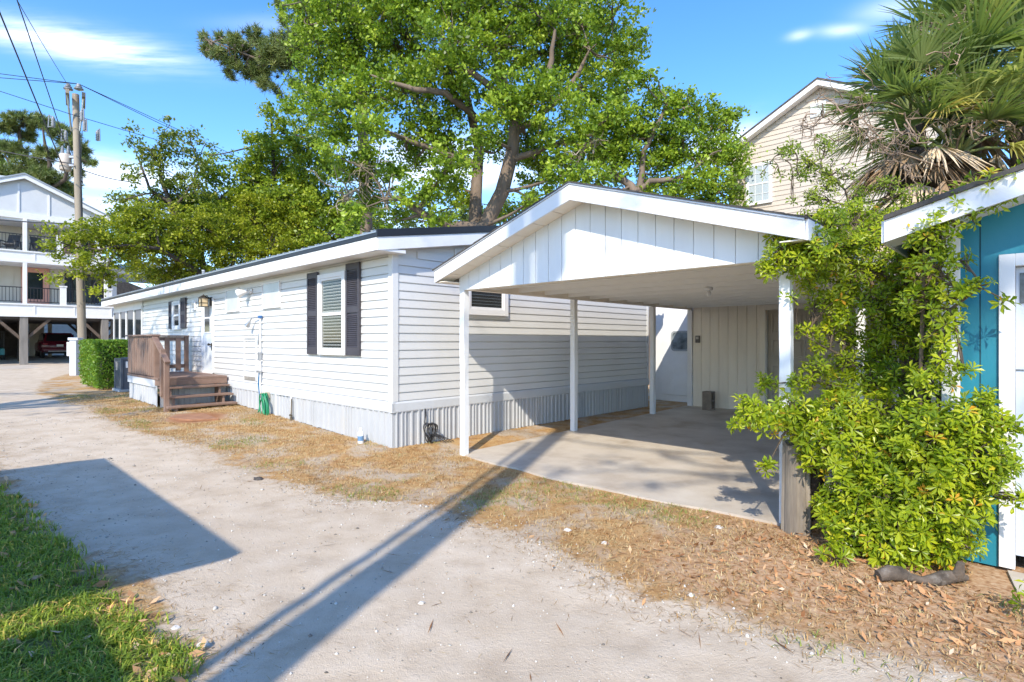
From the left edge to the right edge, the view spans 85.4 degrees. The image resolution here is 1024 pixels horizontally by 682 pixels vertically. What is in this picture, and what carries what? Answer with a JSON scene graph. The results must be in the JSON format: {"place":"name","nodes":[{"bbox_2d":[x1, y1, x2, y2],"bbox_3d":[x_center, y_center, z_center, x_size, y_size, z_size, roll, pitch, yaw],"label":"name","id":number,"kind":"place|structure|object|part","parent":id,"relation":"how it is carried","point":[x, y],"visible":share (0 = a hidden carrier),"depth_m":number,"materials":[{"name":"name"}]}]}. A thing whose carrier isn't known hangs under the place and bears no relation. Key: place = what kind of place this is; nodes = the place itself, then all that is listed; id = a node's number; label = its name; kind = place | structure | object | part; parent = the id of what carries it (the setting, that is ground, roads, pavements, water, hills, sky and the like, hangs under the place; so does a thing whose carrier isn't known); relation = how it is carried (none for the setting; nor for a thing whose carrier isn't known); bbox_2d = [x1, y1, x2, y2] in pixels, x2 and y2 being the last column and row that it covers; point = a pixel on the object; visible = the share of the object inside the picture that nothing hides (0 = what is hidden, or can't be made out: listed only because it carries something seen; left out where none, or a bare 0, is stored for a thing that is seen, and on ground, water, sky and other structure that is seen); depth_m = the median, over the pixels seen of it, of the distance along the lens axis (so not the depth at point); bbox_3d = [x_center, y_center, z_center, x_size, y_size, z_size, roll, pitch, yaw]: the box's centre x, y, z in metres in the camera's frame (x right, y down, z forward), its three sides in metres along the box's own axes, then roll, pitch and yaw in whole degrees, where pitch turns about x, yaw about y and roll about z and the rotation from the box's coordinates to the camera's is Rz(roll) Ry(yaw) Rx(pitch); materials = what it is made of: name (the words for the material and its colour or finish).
{"place":"outdoors","nodes":[
{"label":"outdoors","id":0,"kind":"place"},
{"bbox_2d":[0,331,5,359],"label":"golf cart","id":1,"kind":"object","parent":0,"point":[2,353],"visible":0.98,"depth_m":33.82,"materials":[{"name":"metal"}]},
{"bbox_2d":[0,0,1016,287],"label":"sky","id":2,"kind":"structure","parent":0,"point":[142,55],"materials":[{"name":"blue"}]},
{"bbox_2d":[0,374,1023,681],"bbox_3d":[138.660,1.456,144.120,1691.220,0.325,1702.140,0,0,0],"label":"ground","id":3,"kind":"structure","parent":0,"point":[986,576],"depth_m":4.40,"materials":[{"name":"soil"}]},
{"bbox_2d":[0,354,68,369],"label":"concrete apron","id":4,"kind":"object","parent":3,"relation":"on","point":[9,362],"depth_m":33.04,"materials":[{"name":"grey concrete"}]},
{"bbox_2d":[35,333,73,357],"bbox_3d":[-31.058,0.280,37.680,4.585,1.640,1.880,0,0,44],"label":"parked car","id":5,"kind":"object","parent":4,"relation":"on","point":[50,343],"visible":0.55,"depth_m":36.12,"materials":[{"name":"red paint"}]},
{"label":"side window","id":6,"kind":"part","parent":5,"relation":"part of","materials":[{"name":"black glass"}]},
{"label":"rear window","id":7,"kind":"part","parent":5,"relation":"part of","materials":[{"name":"black glass"}]},
{"bbox_2d":[0,173,113,364],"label":"stilt house","id":8,"kind":"structure","parent":4,"relation":"on","point":[32,305],"depth_m":31.56,"materials":[{"name":"white wood"}]},
{"bbox_2d":[0,235,21,249],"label":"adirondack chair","id":9,"kind":"object","parent":8,"relation":"on","point":[12,240],"visible":0.73,"depth_m":30.90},
{"bbox_2d":[21,267,48,303],"bbox_3d":[-27.923,-3.190,32.490,0.039,2.180,1.260,0,0,44],"label":"door","id":10,"kind":"structure","parent":8,"relation":"in","point":[33,280],"depth_m":32.48,"materials":[{"name":"pink paint"}]},
{"bbox_2d":[29,236,50,252],"bbox_3d":[-26.919,-5.450,31.617,0.874,0.991,0.780,0,0,21],"label":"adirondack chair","id":11,"kind":"object","parent":8,"relation":"on","point":[33,243],"visible":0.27,"depth_m":31.56,"materials":[{"name":"wood"}]},
{"bbox_2d":[64,234,94,256],"bbox_3d":[-26.485,-5.765,33.986,0.039,1.530,1.510,0,0,44],"label":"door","id":12,"kind":"structure","parent":8,"relation":"in","point":[68,234],"depth_m":33.79,"materials":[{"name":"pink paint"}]},
{"bbox_2d":[72,275,92,302],"bbox_3d":[-26.396,-3.225,34.062,0.059,1.750,1.000,0,0,44],"label":"door","id":13,"kind":"structure","parent":8,"relation":"in","point":[88,282],"depth_m":34.23,"materials":[{"name":"black glass"}]},
{"bbox_2d":[95,263,166,339],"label":"porch wing","id":14,"kind":"structure","parent":4,"relation":"on","point":[114,288],"depth_m":35.20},
{"bbox_2d":[0,108,102,198],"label":"pine tree","id":15,"kind":"object","parent":3,"relation":"on","point":[44,171],"visible":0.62,"depth_m":57.19,"materials":[{"name":"green plant"}]},
{"bbox_2d":[48,83,100,366],"bbox_3d":[-17.631,-4.383,22.539,2.224,11.674,1.307,0,0,22],"label":"utility pole","id":16,"kind":"object","parent":3,"relation":"on","point":[78,122],"visible":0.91,"depth_m":22.49,"materials":[{"name":"wood"}]},
{"bbox_2d":[0,12,65,173],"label":"overhead wire","id":17,"kind":"object","parent":16,"relation":"attached to","point":[30,87],"visible":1,"depth_m":16.80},
{"bbox_2d":[0,219,71,223],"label":"overhead wire","id":18,"kind":"object","parent":16,"relation":"attached to","point":[30,221],"visible":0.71,"depth_m":23.48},
{"bbox_2d":[0,150,73,163],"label":"overhead wire","id":19,"kind":"object","parent":16,"relation":"attached to","point":[35,157],"visible":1,"depth_m":22.03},
{"bbox_2d":[17,0,65,144],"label":"overhead wire","id":20,"kind":"object","parent":16,"relation":"attached to","point":[39,67],"visible":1,"depth_m":17.85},
{"bbox_2d":[19,4,67,84],"bbox_3d":[-10.448,-9.751,9.525,0.018,0.817,28.893,0,0,-30],"label":"overhead wire","id":21,"kind":"object","parent":16,"relation":"attached to","point":[41,41],"visible":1,"depth_m":18.13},
{"bbox_2d":[73,166,129,181],"bbox_3d":[-18.148,-7.402,24.702,0.036,0.742,4.693,0,0,-11],"label":"overhead wire","id":22,"kind":"object","parent":16,"relation":"attached to","point":[103,176],"visible":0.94,"depth_m":24.54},
{"bbox_2d":[0,91,236,163],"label":"overhead wire","id":23,"kind":"object","parent":16,"relation":"attached to","point":[94,121],"visible":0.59,"depth_m":22.89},
{"bbox_2d":[0,77,242,163],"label":"overhead wire","id":24,"kind":"object","parent":16,"relation":"attached to","point":[102,95],"visible":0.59,"depth_m":22.79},
{"bbox_2d":[0,73,243,159],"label":"overhead wire","id":25,"kind":"object","parent":16,"relation":"attached to","point":[110,98],"visible":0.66,"depth_m":23.38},
{"bbox_2d":[67,338,83,375],"bbox_3d":[-16.875,0.615,21.400,0.460,1.490,0.300,0,0,0],"label":"meter pedestal","id":26,"kind":"object","parent":3,"relation":"on","point":[73,345],"visible":0.74,"depth_m":21.28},
{"bbox_2d":[44,282,142,354],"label":"house","id":27,"kind":"structure","parent":3,"relation":"on","point":[124,287],"depth_m":44.40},
{"bbox_2d":[77,339,127,389],"bbox_3d":[-11.572,0.638,16.088,2.450,1.431,1.426,0,0,44],"label":"clipped hedge","id":28,"kind":"object","parent":3,"relation":"on","point":[97,356],"visible":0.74,"depth_m":15.22,"materials":[{"name":"green plant"}]},
{"bbox_2d":[0,470,205,681],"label":"fallen leaves","id":29,"kind":"object","parent":3,"relation":"on","point":[131,594],"visible":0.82,"depth_m":3.17,"materials":[{"name":"brown plant"}]},
{"bbox_2d":[0,472,215,681],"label":"lawn grass","id":30,"kind":"structure","parent":3,"relation":"on","point":[104,636],"depth_m":3.09,"materials":[{"name":"green plant"}]},
{"bbox_2d":[112,357,128,391],"bbox_3d":[-10.190,0.881,14.966,0.840,0.890,0.840,0,0,44],"label":"trash bin","id":31,"kind":"object","parent":3,"relation":"on","point":[121,383],"visible":0.28,"depth_m":14.54,"materials":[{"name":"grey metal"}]},
{"bbox_2d":[88,115,220,279],"bbox_3d":[-16.797,-4.683,26.182,6.905,12.388,3.856,0,0,0],"label":"holly tree","id":32,"kind":"object","parent":3,"relation":"on","point":[157,160],"visible":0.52,"depth_m":25.66,"materials":[{"name":"green plant"}]},
{"bbox_2d":[125,334,237,411],"bbox_3d":[-7.413,0.631,12.343,3.340,1.542,1.350,0,0,44],"label":"wooden porch","id":33,"kind":"object","parent":3,"relation":"on","point":[149,366],"visible":1,"depth_m":11.81,"materials":[{"name":"brown wood"}]},
{"bbox_2d":[169,413,218,421],"bbox_3d":[-5.890,1.418,10.213,1.145,0.042,0.647,0,0,44],"label":"stepping stone","id":34,"kind":"object","parent":3,"relation":"on","point":[194,417],"visible":0.98,"depth_m":10.12,"materials":[{"name":"stone"}]},
{"bbox_2d":[30,190,399,300],"bbox_3d":[-13.404,-3.047,26.914,14.970,9.140,8.414,0,0,-40],"label":"live oak","id":35,"kind":"object","parent":3,"relation":"on","point":[129,249],"visible":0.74,"depth_m":23.96,"materials":[{"name":"green plant"}]},
{"bbox_2d":[172,98,376,255],"bbox_3d":[-12.217,-5.433,28.644,10.381,13.874,6.064,0,0,0],"label":"broadleaf tree","id":36,"kind":"object","parent":3,"relation":"on","point":[295,187],"visible":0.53,"depth_m":27.88,"materials":[{"name":"green plant"}]},
{"bbox_2d":[195,0,372,233],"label":"pine tree","id":37,"kind":"object","parent":3,"relation":"on","point":[264,59],"visible":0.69,"depth_m":23.88,"materials":[{"name":"green plant"}]},
{"bbox_2d":[358,428,363,443],"bbox_3d":[-2.207,1.384,8.090,0.090,0.236,0.087,0,0,44],"label":"plastic bottle","id":38,"kind":"object","parent":3,"relation":"on","point":[360,436],"visible":1,"depth_m":8.05,"materials":[{"name":"white plastic"}]},
{"bbox_2d":[101,225,648,447],"bbox_3d":[-5.589,-0.404,16.438,17.950,4.009,7.743,0,0,44],"label":"mobile home","id":39,"kind":"object","parent":3,"relation":"on","point":[350,336],"visible":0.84,"depth_m":9.48,"materials":[{"name":"white plastic"}]},
{"bbox_2d":[113,310,118,338],"bbox_3d":[-14.005,-0.120,19.662,0.950,1.920,0.045,0,0,44],"label":"porch window","id":40,"kind":"structure","parent":39,"relation":"in","point":[115,313],"depth_m":19.72,"materials":[{"name":"white glass"}]},
{"bbox_2d":[119,309,125,338],"bbox_3d":[-13.321,-0.120,19.003,0.950,1.920,0.045,0,0,44],"label":"porch window","id":41,"kind":"structure","parent":39,"relation":"in","point":[122,313],"depth_m":19.09,"materials":[{"name":"white glass"}]},
{"bbox_2d":[126,308,133,338],"bbox_3d":[-12.600,-0.120,18.310,1.050,1.920,0.045,0,0,44],"label":"porch window","id":42,"kind":"structure","parent":39,"relation":"in","point":[130,311],"depth_m":18.30,"materials":[{"name":"white glass"}]},
{"bbox_2d":[134,306,142,334],"bbox_3d":[-11.861,-0.120,17.600,1.000,1.920,0.045,0,0,44],"label":"porch window","id":43,"kind":"structure","parent":39,"relation":"in","point":[138,311],"depth_m":17.58,"materials":[{"name":"white glass"}]},
{"bbox_2d":[172,300,181,329],"bbox_3d":[-8.915,-0.680,14.749,0.700,0.760,0.066,0,0,44],"label":"window","id":44,"kind":"structure","parent":39,"relation":"in","point":[175,304],"depth_m":14.81,"materials":[{"name":"white glass"}]},
{"bbox_2d":[203,306,211,370],"bbox_3d":[-7.219,-0.120,13.095,0.696,1.656,0.109,0,0,44],"label":"door","id":45,"kind":"structure","parent":39,"relation":"in","point":[207,311],"depth_m":13.11,"materials":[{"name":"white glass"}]},
{"bbox_2d":[257,392,269,414],"bbox_3d":[-4.749,1.264,10.640,0.522,0.569,0.172,0,0,44],"label":"garden hose","id":46,"kind":"object","parent":39,"relation":"hanging from","point":[265,403],"visible":0.75,"depth_m":10.55,"materials":[{"name":"green plastic"}]},
{"bbox_2d":[317,271,344,354],"bbox_3d":[-2.912,-0.438,8.973,0.880,1.325,0.066,0,0,44],"label":"window","id":47,"kind":"structure","parent":39,"relation":"in","point":[330,286],"depth_m":9.00,"materials":[{"name":"white glass"}]},
{"bbox_2d":[469,291,507,315],"bbox_3d":[-0.410,-0.690,9.108,0.050,0.540,0.960,0,0,44],"label":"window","id":48,"kind":"structure","parent":39,"relation":"in","point":[480,303],"depth_m":9.13,"materials":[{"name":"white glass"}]},
{"bbox_2d":[423,409,452,441],"bbox_3d":[-1.096,1.259,8.267,0.497,0.519,0.125,0,0,-31],"label":"cable coil","id":49,"kind":"object","parent":3,"relation":"on","point":[431,424],"visible":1,"depth_m":8.21,"materials":[{"name":"black rubber"}]},
{"bbox_2d":[347,184,539,227],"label":"distant tree","id":50,"kind":"object","parent":3,"relation":"on","point":[464,216],"visible":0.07,"depth_m":47.23,"materials":[{"name":"green plant"}]},
{"bbox_2d":[267,0,656,238],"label":"oak tree","id":51,"kind":"object","parent":3,"relation":"on","point":[535,24],"visible":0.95,"depth_m":19.48,"materials":[{"name":"green plant"}]},
{"bbox_2d":[0,364,995,681],"bbox_3d":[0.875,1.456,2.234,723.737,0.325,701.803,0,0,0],"label":"sandy lane","id":52,"kind":"structure","parent":3,"relation":"on","point":[324,620],"depth_m":3.61,"materials":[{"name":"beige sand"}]},
{"bbox_2d":[170,625,180,629],"bbox_3d":[-1.869,1.591,3.081,0.045,0.021,0.042,0,0,30],"label":"stone","id":53,"kind":"object","parent":52,"relation":"on","point":[174,627],"visible":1,"depth_m":3.07,"materials":[{"name":"white stone"}]},
{"bbox_2d":[196,641,209,647],"bbox_3d":[-1.621,1.591,2.907,0.063,0.030,0.062,0,0,37],"label":"stone","id":54,"kind":"object","parent":52,"relation":"on","point":[207,643],"visible":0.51,"depth_m":2.90,"materials":[{"name":"white stone"}]},
{"bbox_2d":[254,476,263,480],"bbox_3d":[-2.861,1.555,6.259,0.108,0.052,0.096,0,0,-24],"label":"stone","id":55,"kind":"object","parent":52,"relation":"on","point":[258,478],"visible":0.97,"depth_m":6.23,"materials":[{"name":"grey stone"}]},
{"bbox_2d":[0,407,1023,681],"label":"pine needles","id":56,"kind":"object","parent":3,"relation":"on","point":[450,553],"visible":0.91,"depth_m":3.59,"materials":[{"name":"plant"}]},
{"bbox_2d":[381,404,681,459],"bbox_3d":[1.057,1.542,10.192,0.876,0.112,7.849,0,0,44],"label":"pine straw","id":57,"kind":"object","parent":3,"relation":"on","point":[539,428],"visible":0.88,"depth_m":9.60,"materials":[{"name":"brown plant"}]},
{"bbox_2d":[186,449,1023,678],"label":"twigs","id":58,"kind":"object","parent":3,"relation":"on","point":[706,568],"visible":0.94,"depth_m":3.67,"materials":[{"name":"brown wood"}]},
{"bbox_2d":[591,172,708,201],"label":"distant tree","id":59,"kind":"object","parent":3,"relation":"on","point":[623,186],"visible":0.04,"depth_m":43.58,"materials":[{"name":"green plant"}]},
{"bbox_2d":[550,61,767,382],"bbox_3d":[4.909,-3.787,18.903,7.282,10.580,3.594,0,0,0],"label":"oak tree","id":60,"kind":"object","parent":3,"relation":"on","point":[667,145],"visible":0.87,"depth_m":18.74,"materials":[{"name":"green plant"}]},
{"bbox_2d":[465,406,866,525],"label":"carport slab","id":61,"kind":"structure","parent":3,"relation":"on","point":[696,457],"depth_m":7.29,"materials":[{"name":"concrete"}]},
{"bbox_2d":[702,391,714,410],"bbox_3d":[4.239,1.284,11.949,0.200,0.400,0.210,0,0,44],"label":"cinder block","id":62,"kind":"object","parent":61,"relation":"on","point":[708,400],"depth_m":11.89,"materials":[{"name":"grey concrete"}]},
{"bbox_2d":[327,451,1023,668],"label":"leaf litter","id":63,"kind":"object","parent":3,"relation":"on","point":[1005,639],"visible":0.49,"depth_m":3.48,"materials":[{"name":"brown plant"}]},
{"bbox_2d":[432,181,938,522],"bbox_3d":[4.730,-0.059,10.065,5.094,3.358,11.535,0,0,44],"label":"carport","id":64,"kind":"object","parent":3,"relation":"on","point":[573,242],"visible":0.45,"depth_m":6.84,"materials":[{"name":"white paint"}]},
{"bbox_2d":[656,307,686,401],"bbox_3d":[4.141,0.100,13.679,1.440,2.800,0.142,0,0,44],"label":"door frame","id":65,"kind":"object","parent":64,"relation":"attached to","point":[671,354],"depth_m":13.83,"materials":[{"name":"white wood"}]},
{"bbox_2d":[662,310,686,395],"bbox_3d":[4.165,0.290,13.653,1.030,2.100,0.044,0,0,44],"label":"door leaf","id":66,"kind":"structure","parent":65,"relation":"in","point":[674,323],"depth_m":13.78,"materials":[{"name":"white wood"}]},
{"bbox_2d":[768,307,894,412],"bbox_3d":[6.238,0.433,10.810,2.400,2.155,0.050,0,0,44],"label":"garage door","id":67,"kind":"structure","parent":64,"relation":"in","point":[801,345],"depth_m":11.19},
{"bbox_2d":[781,439,824,535],"bbox_3d":[2.403,1.245,4.600,0.323,0.830,0.238,0,0,44],"label":"wooden post","id":68,"kind":"object","parent":3,"relation":"on","point":[799,488],"visible":0.73,"depth_m":4.54,"materials":[{"name":"grey wood"}]},
{"bbox_2d":[716,77,953,232],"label":"beige house","id":69,"kind":"structure","parent":3,"relation":"on","point":[771,131],"depth_m":18.81,"materials":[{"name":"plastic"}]},
{"bbox_2d":[746,161,771,205],"bbox_3d":[8.757,-5.575,19.673,0.900,1.450,0.070,0,0,44],"label":"window","id":70,"kind":"structure","parent":69,"relation":"in","point":[762,190],"depth_m":19.63,"materials":[{"name":"white glass"}]},
{"bbox_2d":[759,132,938,407],"bbox_3d":[3.171,-0.382,5.388,1.497,3.867,2.740,0,0,36],"label":"climbing vine","id":71,"kind":"object","parent":3,"relation":"on","point":[831,180],"visible":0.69,"depth_m":5.91,"materials":[{"name":"green plant"}]},
{"bbox_2d":[726,384,1023,571],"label":"leafy shrub","id":72,"kind":"object","parent":3,"relation":"on","point":[886,483],"visible":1,"depth_m":3.88,"materials":[{"name":"green plant"}]},
{"bbox_2d":[753,197,1021,414],"bbox_3d":[3.119,0.110,4.625,1.613,2.962,1.746,0,0,-44],"label":"leafy sapling","id":73,"kind":"object","parent":3,"relation":"on","point":[803,259],"visible":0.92,"depth_m":4.71,"materials":[{"name":"green plant"}]},
{"bbox_2d":[871,313,941,411],"bbox_3d":[4.527,0.610,5.636,1.531,1.920,0.080,0,0,44],"label":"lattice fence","id":74,"kind":"object","parent":3,"relation":"on","point":[936,395],"visible":0.03,"depth_m":5.83,"materials":[{"name":"wood"}]},
{"bbox_2d":[791,2,1023,448],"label":"sabal palm","id":75,"kind":"object","parent":3,"relation":"on","point":[902,57],"visible":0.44,"depth_m":6.81,"materials":[{"name":"green plant"}]},
{"bbox_2d":[874,561,968,585],"bbox_3d":[2.695,1.516,3.644,0.561,0.179,0.102,0,0,10],"label":"fallen log","id":76,"kind":"object","parent":3,"relation":"on","point":[937,578],"visible":0.98,"depth_m":3.62,"materials":[{"name":"grey wood"}]},
{"bbox_2d":[843,0,1023,208],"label":"sabal palm","id":77,"kind":"object","parent":3,"relation":"on","point":[1000,12],"visible":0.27,"depth_m":6.87,"materials":[{"name":"green plant"}]},
{"bbox_2d":[850,41,1023,409],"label":"sabal palm","id":78,"kind":"object","parent":3,"relation":"on","point":[995,112],"visible":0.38,"depth_m":6.52,"materials":[{"name":"green plant"}]},
{"bbox_2d":[861,0,1023,180],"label":"sabal palm","id":79,"kind":"object","parent":3,"relation":"on","point":[996,154],"visible":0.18,"depth_m":7.47,"materials":[{"name":"green plant"}]},
{"bbox_2d":[881,163,1023,569],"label":"teal house","id":80,"kind":"structure","parent":3,"relation":"on","point":[994,347],"depth_m":3.86,"materials":[{"name":"wood"}]},
{"bbox_2d":[1016,267,1023,556],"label":"door","id":81,"kind":"structure","parent":80,"relation":"in","point":[1019,270],"depth_m":3.82,"materials":[{"name":"white paint"}]},
{"bbox_2d":[915,159,1020,498],"bbox_3d":[3.096,0.195,3.765,0.306,2.749,0.650,0,0,-39],"label":"climbing vine","id":82,"kind":"object","parent":3,"relation":"on","point":[957,222],"visible":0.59,"depth_m":3.79,"materials":[{"name":"green plant"}]},
{"bbox_2d":[1007,570,1023,592],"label":"doorstep","id":83,"kind":"structure","parent":3,"relation":"on","point":[1013,575],"depth_m":3.69,"materials":[{"name":"concrete"}]},
{"bbox_2d":[1008,579,1023,610],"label":"seedling","id":84,"kind":"object","parent":3,"relation":"on","point":[1018,593],"visible":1,"depth_m":3.20,"materials":[{"name":"green plant"}]}
]}

